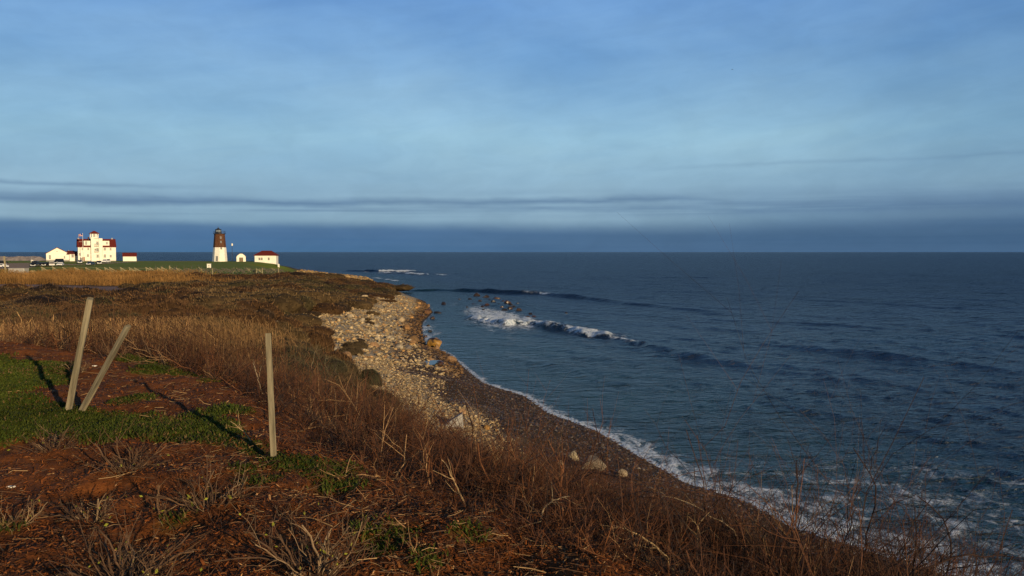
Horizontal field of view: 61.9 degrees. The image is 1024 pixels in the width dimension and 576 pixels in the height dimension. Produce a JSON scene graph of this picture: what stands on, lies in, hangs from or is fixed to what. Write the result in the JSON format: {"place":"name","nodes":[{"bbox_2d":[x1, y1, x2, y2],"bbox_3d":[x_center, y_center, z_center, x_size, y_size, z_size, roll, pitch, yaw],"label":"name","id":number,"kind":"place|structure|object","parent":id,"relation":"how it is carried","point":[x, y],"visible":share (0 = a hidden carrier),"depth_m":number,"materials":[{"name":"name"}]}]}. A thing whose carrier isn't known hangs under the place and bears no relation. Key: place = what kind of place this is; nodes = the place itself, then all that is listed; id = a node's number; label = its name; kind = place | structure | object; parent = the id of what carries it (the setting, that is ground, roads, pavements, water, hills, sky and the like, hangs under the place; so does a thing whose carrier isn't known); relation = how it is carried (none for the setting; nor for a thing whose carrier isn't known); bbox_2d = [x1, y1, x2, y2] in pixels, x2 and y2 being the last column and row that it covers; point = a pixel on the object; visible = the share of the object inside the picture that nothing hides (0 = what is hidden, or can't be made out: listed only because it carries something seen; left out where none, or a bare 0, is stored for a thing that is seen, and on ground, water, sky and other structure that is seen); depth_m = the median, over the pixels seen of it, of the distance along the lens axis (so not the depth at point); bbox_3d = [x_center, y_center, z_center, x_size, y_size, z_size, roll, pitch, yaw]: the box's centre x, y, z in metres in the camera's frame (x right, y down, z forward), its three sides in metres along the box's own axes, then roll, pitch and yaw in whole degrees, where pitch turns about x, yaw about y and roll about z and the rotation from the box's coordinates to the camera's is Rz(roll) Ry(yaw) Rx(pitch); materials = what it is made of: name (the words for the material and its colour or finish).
{"place":"outdoors","nodes":[
{"label":"outdoors","id":0,"kind":"place"},
{"bbox_2d":[0,263,31,268],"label":"car park","id":1,"kind":"structure","parent":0,"point":[19,265],"depth_m":311.14,"materials":[{"name":"asphalt"}]},
{"bbox_2d":[30,261,39,266],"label":"parked car","id":2,"kind":"object","parent":1,"relation":"on","point":[34,263],"visible":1,"depth_m":294.21,"materials":[{"name":"black paint"}]},
{"bbox_2d":[0,261,295,274],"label":"lawn","id":3,"kind":"structure","parent":0,"point":[139,265],"depth_m":311.14,"materials":[{"name":"plant"}]},
{"bbox_2d":[8,268,28,272],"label":"concrete wall","id":4,"kind":"structure","parent":3,"relation":"on","point":[22,269],"depth_m":224.70,"materials":[{"name":"grey concrete"}]},
{"bbox_2d":[45,247,69,260],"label":"boathouse","id":5,"kind":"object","parent":3,"relation":"on","point":[55,253],"visible":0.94,"depth_m":395.62,"materials":[{"name":"white paint"}]},
{"bbox_2d":[67,251,76,260],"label":"link building","id":6,"kind":"structure","parent":3,"relation":"on","point":[73,255],"depth_m":398.04,"materials":[{"name":"white paint"}]},
{"bbox_2d":[76,231,115,260],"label":"station building","id":7,"kind":"structure","parent":3,"relation":"on","point":[94,247],"depth_m":393.66,"materials":[{"name":"white paint"}]},
{"bbox_2d":[41,266,175,272],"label":"buck fence","id":8,"kind":"object","parent":3,"relation":"on","point":[136,269],"visible":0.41,"depth_m":229.96,"materials":[{"name":"wood"}]},
{"bbox_2d":[122,253,136,260],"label":"shed","id":9,"kind":"structure","parent":3,"relation":"on","point":[129,256],"depth_m":398.07,"materials":[{"name":"white paint"}]},
{"bbox_2d":[212,228,226,261],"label":"lighthouse","id":10,"kind":"object","parent":3,"relation":"on","point":[219,250],"visible":0.99,"depth_m":385.39,"materials":[{"name":"white paint"}]},
{"bbox_2d":[171,267,283,273],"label":"slat fence","id":11,"kind":"object","parent":3,"relation":"on","point":[242,270],"visible":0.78,"depth_m":230.91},
{"bbox_2d":[236,253,245,261],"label":"oil house","id":12,"kind":"structure","parent":3,"relation":"on","point":[240,257],"depth_m":383.78,"materials":[{"name":"white paint"}]},
{"bbox_2d":[253,251,278,264],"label":"fog signal house","id":13,"kind":"structure","parent":3,"relation":"on","point":[271,257],"depth_m":378.04,"materials":[{"name":"white paint"}]},
{"bbox_2d":[0,266,713,575],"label":"ground","id":14,"kind":"structure","parent":0,"point":[109,287],"depth_m":11.40,"materials":[{"name":"soil"}]},
{"bbox_2d":[0,310,16,318],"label":"scrub bush","id":15,"kind":"object","parent":14,"relation":"on","point":[9,313],"visible":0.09,"depth_m":69.14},
{"bbox_2d":[0,318,21,331],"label":"scrub bush","id":16,"kind":"object","parent":14,"relation":"on","point":[12,320],"visible":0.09,"depth_m":60.65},
{"bbox_2d":[10,309,51,318],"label":"scrub bush","id":17,"kind":"object","parent":14,"relation":"on","point":[32,313],"visible":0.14,"depth_m":69.47,"materials":[{"name":"plant"}]},
{"bbox_2d":[16,316,67,333],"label":"scrub bush","id":18,"kind":"object","parent":14,"relation":"on","point":[54,320],"visible":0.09,"depth_m":59.13,"materials":[{"name":"plant"}]},
{"bbox_2d":[50,311,76,319],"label":"scrub bush","id":19,"kind":"object","parent":14,"relation":"on","point":[63,313],"visible":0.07,"depth_m":66.61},
{"bbox_2d":[53,304,106,313],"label":"scrub bush","id":20,"kind":"object","parent":14,"relation":"on","point":[73,310],"visible":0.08,"depth_m":73.50,"materials":[{"name":"plant"}]},
{"bbox_2d":[56,319,103,332],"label":"scrub bush","id":21,"kind":"object","parent":14,"relation":"on","point":[79,324],"visible":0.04,"depth_m":57.25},
{"bbox_2d":[74,307,130,317],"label":"scrub bush","id":22,"kind":"object","parent":14,"relation":"on","point":[106,311],"visible":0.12,"depth_m":68.37,"materials":[{"name":"plant"}]},
{"bbox_2d":[0,267,239,285],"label":"reed bed","id":23,"kind":"object","parent":14,"relation":"on","point":[68,276],"visible":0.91,"depth_m":186.13,"materials":[{"name":"plant"}]},
{"bbox_2d":[99,310,143,317],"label":"scrub bush","id":24,"kind":"object","parent":14,"relation":"on","point":[116,313],"visible":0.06,"depth_m":66.63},
{"bbox_2d":[109,315,136,324],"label":"scrub bush","id":25,"kind":"object","parent":14,"relation":"on","point":[119,319],"visible":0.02,"depth_m":60.83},
{"bbox_2d":[137,316,170,324],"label":"scrub bush","id":26,"kind":"object","parent":14,"relation":"on","point":[147,320],"visible":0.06,"depth_m":62.13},
{"bbox_2d":[138,313,178,319],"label":"scrub bush","id":27,"kind":"object","parent":14,"relation":"on","point":[155,315],"visible":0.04,"depth_m":65.69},
{"bbox_2d":[141,306,191,315],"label":"scrub bush","id":28,"kind":"object","parent":14,"relation":"on","point":[172,310],"visible":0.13,"depth_m":69.80,"materials":[{"name":"plant"}]},
{"bbox_2d":[151,296,188,309],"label":"scrub bush","id":29,"kind":"object","parent":14,"relation":"on","point":[167,304],"visible":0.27,"depth_m":73.75,"materials":[{"name":"plant"}]},
{"bbox_2d":[170,309,223,319],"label":"scrub bush","id":30,"kind":"object","parent":14,"relation":"on","point":[197,314],"visible":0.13,"depth_m":66.65,"materials":[{"name":"plant"}]},
{"bbox_2d":[168,314,241,332],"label":"scrub bush","id":31,"kind":"object","parent":14,"relation":"on","point":[223,319],"visible":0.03,"depth_m":57.71,"materials":[{"name":"plant"}]},
{"bbox_2d":[0,270,414,341],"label":"scrub cover","id":32,"kind":"object","parent":14,"relation":"on","point":[280,296],"visible":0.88,"depth_m":111.25,"materials":[{"name":"plant"}]},
{"bbox_2d":[174,313,244,327],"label":"scrub bush","id":33,"kind":"object","parent":14,"relation":"on","point":[199,317],"visible":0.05,"depth_m":58.53,"materials":[{"name":"plant"}]},
{"bbox_2d":[0,289,426,435],"bbox_3d":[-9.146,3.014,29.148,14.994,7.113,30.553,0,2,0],"label":"marsh grass","id":34,"kind":"structure","parent":14,"relation":"on","point":[97,329],"depth_m":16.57,"materials":[{"name":"plant"}]},
{"bbox_2d":[203,313,229,317],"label":"scrub bush","id":35,"kind":"object","parent":14,"relation":"on","point":[223,315],"visible":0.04,"depth_m":66.89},
{"bbox_2d":[207,306,255,317],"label":"scrub bush","id":36,"kind":"object","parent":14,"relation":"on","point":[220,311],"visible":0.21,"depth_m":70.56,"materials":[{"name":"plant"}]},
{"bbox_2d":[233,317,250,325],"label":"scrub bush","id":37,"kind":"object","parent":14,"relation":"on","point":[242,319],"visible":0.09,"depth_m":62.84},
{"bbox_2d":[222,343,262,354],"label":"scrub bush","id":38,"kind":"object","parent":14,"relation":"on","point":[250,348],"visible":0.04,"depth_m":44.48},
{"bbox_2d":[221,339,274,348],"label":"scrub bush","id":39,"kind":"object","parent":14,"relation":"on","point":[249,342],"visible":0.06,"depth_m":47.27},
{"bbox_2d":[230,311,276,328],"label":"scrub bush","id":40,"kind":"object","parent":14,"relation":"on","point":[262,318],"visible":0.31,"depth_m":64.40,"materials":[{"name":"plant"}]},
{"bbox_2d":[234,321,310,342],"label":"scrub bush","id":41,"kind":"object","parent":14,"relation":"on","point":[299,333],"visible":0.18,"depth_m":56.68,"materials":[{"name":"plant"}]},
{"bbox_2d":[271,326,288,336],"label":"scrub bush","id":42,"kind":"object","parent":14,"relation":"on","point":[279,328],"visible":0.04,"depth_m":57.49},
{"bbox_2d":[265,364,298,376],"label":"scrub bush","id":43,"kind":"object","parent":14,"relation":"on","point":[287,368],"visible":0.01,"depth_m":36.62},
{"bbox_2d":[251,335,317,354],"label":"scrub bush","id":44,"kind":"object","parent":14,"relation":"on","point":[305,344],"visible":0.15,"depth_m":48.30,"materials":[{"name":"plant"}]},
{"bbox_2d":[275,321,293,329],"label":"scrub bush","id":45,"kind":"object","parent":14,"relation":"on","point":[283,324],"visible":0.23,"depth_m":67.92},
{"bbox_2d":[272,351,301,360],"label":"scrub bush","id":46,"kind":"object","parent":14,"relation":"on","point":[296,359],"visible":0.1,"depth_m":42.25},
{"bbox_2d":[262,346,320,362],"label":"scrub bush","id":47,"kind":"object","parent":14,"relation":"on","point":[311,354],"visible":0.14,"depth_m":44.72,"materials":[{"name":"plant"}]},
{"bbox_2d":[274,345,308,359],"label":"scrub bush","id":48,"kind":"object","parent":14,"relation":"on","point":[293,348],"visible":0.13,"depth_m":43.56,"materials":[{"name":"plant"}]},
{"bbox_2d":[263,358,324,376],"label":"scrub bush","id":49,"kind":"object","parent":14,"relation":"on","point":[304,364],"visible":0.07,"depth_m":38.74,"materials":[{"name":"plant"}]},
{"bbox_2d":[293,359,328,374],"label":"scrub bush","id":50,"kind":"object","parent":14,"relation":"on","point":[314,363],"visible":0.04,"depth_m":41.67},
{"bbox_2d":[290,370,332,393],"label":"scrub bush","id":51,"kind":"object","parent":14,"relation":"on","point":[306,374],"visible":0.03,"depth_m":36.10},
{"bbox_2d":[301,326,321,333],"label":"scrub bush","id":52,"kind":"object","parent":14,"relation":"on","point":[310,331],"visible":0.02,"depth_m":68.28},
{"bbox_2d":[294,329,336,351],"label":"scrub bush","id":53,"kind":"object","parent":14,"relation":"on","point":[323,339],"visible":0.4,"depth_m":67.12,"materials":[{"name":"plant"}]},
{"bbox_2d":[321,361,340,380],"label":"scrub bush","id":54,"kind":"object","parent":14,"relation":"on","point":[331,367],"visible":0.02,"depth_m":43.58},
{"bbox_2d":[318,355,347,373],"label":"scrub bush","id":55,"kind":"object","parent":14,"relation":"on","point":[339,364],"visible":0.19,"depth_m":45.32,"materials":[{"name":"plant"}]},
{"bbox_2d":[321,346,355,362],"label":"scrub bush","id":56,"kind":"object","parent":14,"relation":"on","point":[340,354],"visible":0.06,"depth_m":52.55,"materials":[{"name":"plant"}]},
{"bbox_2d":[338,371,355,381],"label":"scrub bush","id":57,"kind":"object","parent":14,"relation":"on","point":[347,378],"visible":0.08,"depth_m":44.71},
{"bbox_2d":[338,380,363,393],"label":"scrub bush","id":58,"kind":"object","parent":14,"relation":"on","point":[351,386],"visible":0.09,"depth_m":42.55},
{"bbox_2d":[342,358,361,375],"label":"scrub bush","id":59,"kind":"object","parent":14,"relation":"on","point":[352,365],"visible":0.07,"depth_m":51.59,"materials":[{"name":"plant"}]},
{"bbox_2d":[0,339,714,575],"bbox_3d":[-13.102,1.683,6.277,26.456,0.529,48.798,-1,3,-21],"label":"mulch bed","id":60,"kind":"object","parent":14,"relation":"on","point":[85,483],"visible":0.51,"depth_m":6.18,"materials":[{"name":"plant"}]},
{"bbox_2d":[0,333,15,342],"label":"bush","id":61,"kind":"object","parent":60,"relation":"on","point":[6,340],"visible":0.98,"depth_m":16.68,"materials":[{"name":"brown plant"}]},
{"bbox_2d":[0,492,49,530],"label":"pruned shrub","id":62,"kind":"object","parent":60,"relation":"on","point":[33,517],"visible":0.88,"depth_m":5.74,"materials":[{"name":"brown plant"}]},
{"bbox_2d":[6,418,92,453],"bbox_3d":[-4.111,1.372,7.692,0.769,0.389,0.688,1,3,14],"label":"pruned shrub","id":63,"kind":"object","parent":60,"relation":"on","point":[53,441],"visible":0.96,"depth_m":7.69,"materials":[{"name":"brown plant"}]},
{"bbox_2d":[52,356,101,373],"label":"pruned shrub","id":64,"kind":"object","parent":60,"relation":"on","point":[84,369],"visible":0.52,"depth_m":12.63,"materials":[{"name":"brown plant"}]},
{"bbox_2d":[47,473,129,523],"bbox_3d":[-2.884,1.446,5.810,0.605,0.321,0.526,-1,3,-27],"label":"pruned shrub","id":65,"kind":"object","parent":60,"relation":"on","point":[104,517],"visible":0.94,"depth_m":5.78,"materials":[{"name":"brown plant"}]},
{"bbox_2d":[86,331,138,357],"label":"pruned shrub","id":66,"kind":"object","parent":60,"relation":"on","point":[107,351],"visible":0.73,"depth_m":14.29,"materials":[{"name":"brown plant"}]},
{"bbox_2d":[72,421,185,484],"bbox_3d":[-3.141,1.318,6.907,0.975,0.505,0.778,0,2,0],"label":"pruned shrub","id":67,"kind":"object","parent":60,"relation":"on","point":[124,467],"visible":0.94,"depth_m":6.92,"materials":[{"name":"brown plant"}]},
{"bbox_2d":[35,495,228,575],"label":"pruned shrub","id":68,"kind":"object","parent":60,"relation":"on","point":[147,566],"visible":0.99,"depth_m":4.67,"materials":[{"name":"brown plant"}]},
{"bbox_2d":[136,478,169,515],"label":"pruned shrub","id":69,"kind":"object","parent":60,"relation":"on","point":[157,505],"visible":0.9,"depth_m":5.88,"materials":[{"name":"brown plant"}]},
{"bbox_2d":[135,446,269,521],"bbox_3d":[-2.115,1.319,6.009,0.770,0.517,0.833,0,2,0],"label":"pruned shrub","id":70,"kind":"object","parent":60,"relation":"on","point":[190,506],"visible":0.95,"depth_m":5.96,"materials":[{"name":"brown plant"}]},
{"bbox_2d":[228,409,250,440],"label":"bare stem","id":71,"kind":"object","parent":60,"relation":"on","point":[241,428],"visible":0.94,"depth_m":7.95,"materials":[{"name":"brown plant"}]},
{"bbox_2d":[0,351,492,574],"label":"grass strip","id":72,"kind":"object","parent":60,"relation":"on","point":[277,465],"depth_m":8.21,"materials":[{"name":"plant"}]},
{"bbox_2d":[65,297,93,409],"bbox_3d":[-4.876,0.865,9.577,0.072,1.550,0.071,11,3,-20],"label":"wooden post","id":73,"kind":"object","parent":72,"relation":"on","point":[78,359],"visible":0.81,"depth_m":9.54,"materials":[{"name":"wood"}]},
{"bbox_2d":[78,324,130,411],"bbox_3d":[-4.648,1.015,9.624,0.054,1.375,0.058,30,2,17],"label":"wooden post","id":74,"kind":"object","parent":72,"relation":"on","point":[103,370],"visible":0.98,"depth_m":9.60,"materials":[{"name":"wood"}]},
{"bbox_2d":[265,333,276,456],"bbox_3d":[-2.079,1.054,7.379,0.054,1.334,0.053,-2,3,-14],"label":"wooden post","id":75,"kind":"object","parent":60,"relation":"on","point":[272,430],"visible":0.77,"depth_m":7.35,"materials":[{"name":"wood"}]},
{"bbox_2d":[213,488,393,575],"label":"pruned shrub","id":76,"kind":"object","parent":60,"relation":"on","point":[320,569],"visible":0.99,"depth_m":4.72,"materials":[{"name":"brown plant"}]},
{"bbox_2d":[433,458,465,505],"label":"bare stem","id":77,"kind":"object","parent":60,"relation":"on","point":[451,478],"visible":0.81,"depth_m":6.43,"materials":[{"name":"brown plant"}]},
{"bbox_2d":[539,477,576,520],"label":"bare stem","id":78,"kind":"object","parent":60,"relation":"on","point":[553,502],"visible":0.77,"depth_m":5.99,"materials":[{"name":"brown plant"}]},
{"bbox_2d":[598,523,673,569],"bbox_3d":[0.800,1.657,5.393,0.541,0.472,0.281,0,2,10],"label":"bare stem","id":79,"kind":"object","parent":60,"relation":"on","point":[656,547],"visible":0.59,"depth_m":5.48,"materials":[{"name":"brown plant"}]},
{"bbox_2d":[353,378,373,391],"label":"scrub bush","id":80,"kind":"object","parent":14,"relation":"on","point":[367,384],"visible":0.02,"depth_m":43.68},
{"bbox_2d":[359,367,382,386],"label":"scrub bush","id":81,"kind":"object","parent":14,"relation":"on","point":[374,375],"visible":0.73,"depth_m":51.55,"materials":[{"name":"plant"}]},
{"bbox_2d":[369,394,396,404],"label":"scrub bush","id":82,"kind":"object","parent":14,"relation":"on","point":[381,399],"visible":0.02,"depth_m":42.31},
{"bbox_2d":[364,387,403,407],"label":"scrub bush","id":83,"kind":"object","parent":14,"relation":"on","point":[387,394],"visible":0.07,"depth_m":43.28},
{"bbox_2d":[353,355,630,505],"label":"dry cobbles","id":84,"kind":"object","parent":14,"relation":"on","point":[369,363],"visible":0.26,"depth_m":50.82,"materials":[{"name":"stone"}]},
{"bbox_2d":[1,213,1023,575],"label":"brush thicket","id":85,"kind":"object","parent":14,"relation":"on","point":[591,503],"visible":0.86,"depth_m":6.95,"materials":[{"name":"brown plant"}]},
{"bbox_2d":[686,513,716,571],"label":"bare stem","id":86,"kind":"object","parent":14,"relation":"on","point":[699,532],"visible":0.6,"depth_m":6.24,"materials":[{"name":"brown plant"}]},
{"bbox_2d":[654,489,754,566],"bbox_3d":[1.523,1.972,6.496,1.021,1.008,0.167,0,2,-5],"label":"bare stem","id":87,"kind":"object","parent":14,"relation":"on","point":[708,515],"visible":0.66,"depth_m":6.48,"materials":[{"name":"brown plant"}]},
{"bbox_2d":[711,420,759,537],"bbox_3d":[2.183,2.069,8.110,0.540,1.703,0.426,0,2,0],"label":"bare stem","id":88,"kind":"object","parent":14,"relation":"on","point":[726,485],"visible":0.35,"depth_m":8.12,"materials":[{"name":"brown plant"}]},
{"bbox_2d":[779,431,839,557],"bbox_3d":[2.255,1.829,6.713,0.550,1.539,0.826,0,2,11],"label":"bare stem","id":89,"kind":"object","parent":14,"relation":"on","point":[797,476],"visible":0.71,"depth_m":6.67,"materials":[{"name":"brown plant"}]},
{"bbox_2d":[815,457,891,575],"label":"bare stem","id":90,"kind":"object","parent":14,"relation":"on","point":[842,537],"visible":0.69,"depth_m":6.09,"materials":[{"name":"brown plant"}]},
{"bbox_2d":[813,390,930,575],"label":"bare stem","id":91,"kind":"object","parent":14,"relation":"on","point":[873,512],"visible":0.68,"depth_m":6.26,"materials":[{"name":"brown plant"}]},
{"bbox_2d":[867,502,962,575],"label":"bare stem","id":92,"kind":"object","parent":14,"relation":"on","point":[916,526],"visible":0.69,"depth_m":5.66,"materials":[{"name":"brown plant"}]},
{"bbox_2d":[857,464,1014,575],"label":"bare stem","id":93,"kind":"object","parent":14,"relation":"on","point":[948,569],"visible":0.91,"depth_m":5.47,"materials":[{"name":"brown plant"}]},
{"bbox_2d":[893,527,1023,575],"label":"bare stem","id":94,"kind":"object","parent":14,"relation":"on","point":[930,566],"visible":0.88,"depth_m":5.26,"materials":[{"name":"brown plant"}]},
{"bbox_2d":[0,252,1023,575],"bbox_3d":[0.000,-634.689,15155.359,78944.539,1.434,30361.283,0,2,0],"label":"sea","id":95,"kind":"structure","parent":0,"point":[628,330],"depth_m":80.37,"materials":[{"name":"liquid"}]},
{"bbox_2d":[0,256,45,260],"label":"breakwater","id":96,"kind":"object","parent":95,"relation":"in","point":[26,258],"visible":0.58,"depth_m":785.96,"materials":[{"name":"stone"}]},
{"bbox_2d":[0,0,1023,251],"label":"sky","id":97,"kind":"structure","parent":0,"point":[143,125],"materials":[{"name":"blue"}]},
{"bbox_2d":[314,271,942,575],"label":"beach","id":98,"kind":"structure","parent":0,"point":[556,434],"depth_m":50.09,"materials":[{"name":"gravel"}]},
{"bbox_2d":[296,269,374,281],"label":"point stones","id":99,"kind":"object","parent":98,"relation":"on","point":[347,275],"visible":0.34,"depth_m":332.36,"materials":[{"name":"stone"}]},
{"bbox_2d":[338,346,363,354],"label":"scrub bush","id":100,"kind":"object","parent":98,"relation":"on","point":[355,350],"visible":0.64,"depth_m":67.90,"materials":[{"name":"plant"}]},
{"bbox_2d":[342,340,367,348],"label":"scrub bush","id":101,"kind":"object","parent":98,"relation":"on","point":[358,343],"visible":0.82,"depth_m":72.50,"materials":[{"name":"plant"}]},
{"bbox_2d":[303,295,462,378],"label":"rubble stones","id":102,"kind":"object","parent":98,"relation":"on","point":[456,372],"visible":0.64,"depth_m":91.58,"materials":[{"name":"stone"}]},
{"bbox_2d":[408,335,418,341],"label":"boulder","id":103,"kind":"object","parent":98,"relation":"on","point":[414,337],"visible":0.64,"depth_m":92.32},
{"bbox_2d":[424,360,440,365],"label":"tide pool","id":104,"kind":"structure","parent":98,"relation":"on","point":[433,362],"depth_m":70.55,"materials":[{"name":"liquid"}]},
{"bbox_2d":[427,337,441,346],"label":"boulder","id":105,"kind":"object","parent":98,"relation":"on","point":[433,341],"visible":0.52,"depth_m":88.38,"materials":[{"name":"stone"}]},
{"bbox_2d":[445,413,462,426],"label":"concrete slab","id":106,"kind":"structure","parent":98,"relation":"on","point":[460,417],"depth_m":40.74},
{"bbox_2d":[583,455,606,469],"bbox_3d":[3.346,7.200,34.682,1.054,0.759,0.890,4,0,18],"label":"boulder","id":107,"kind":"object","parent":98,"relation":"on","point":[599,461],"visible":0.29,"depth_m":34.37,"materials":[{"name":"stone"}]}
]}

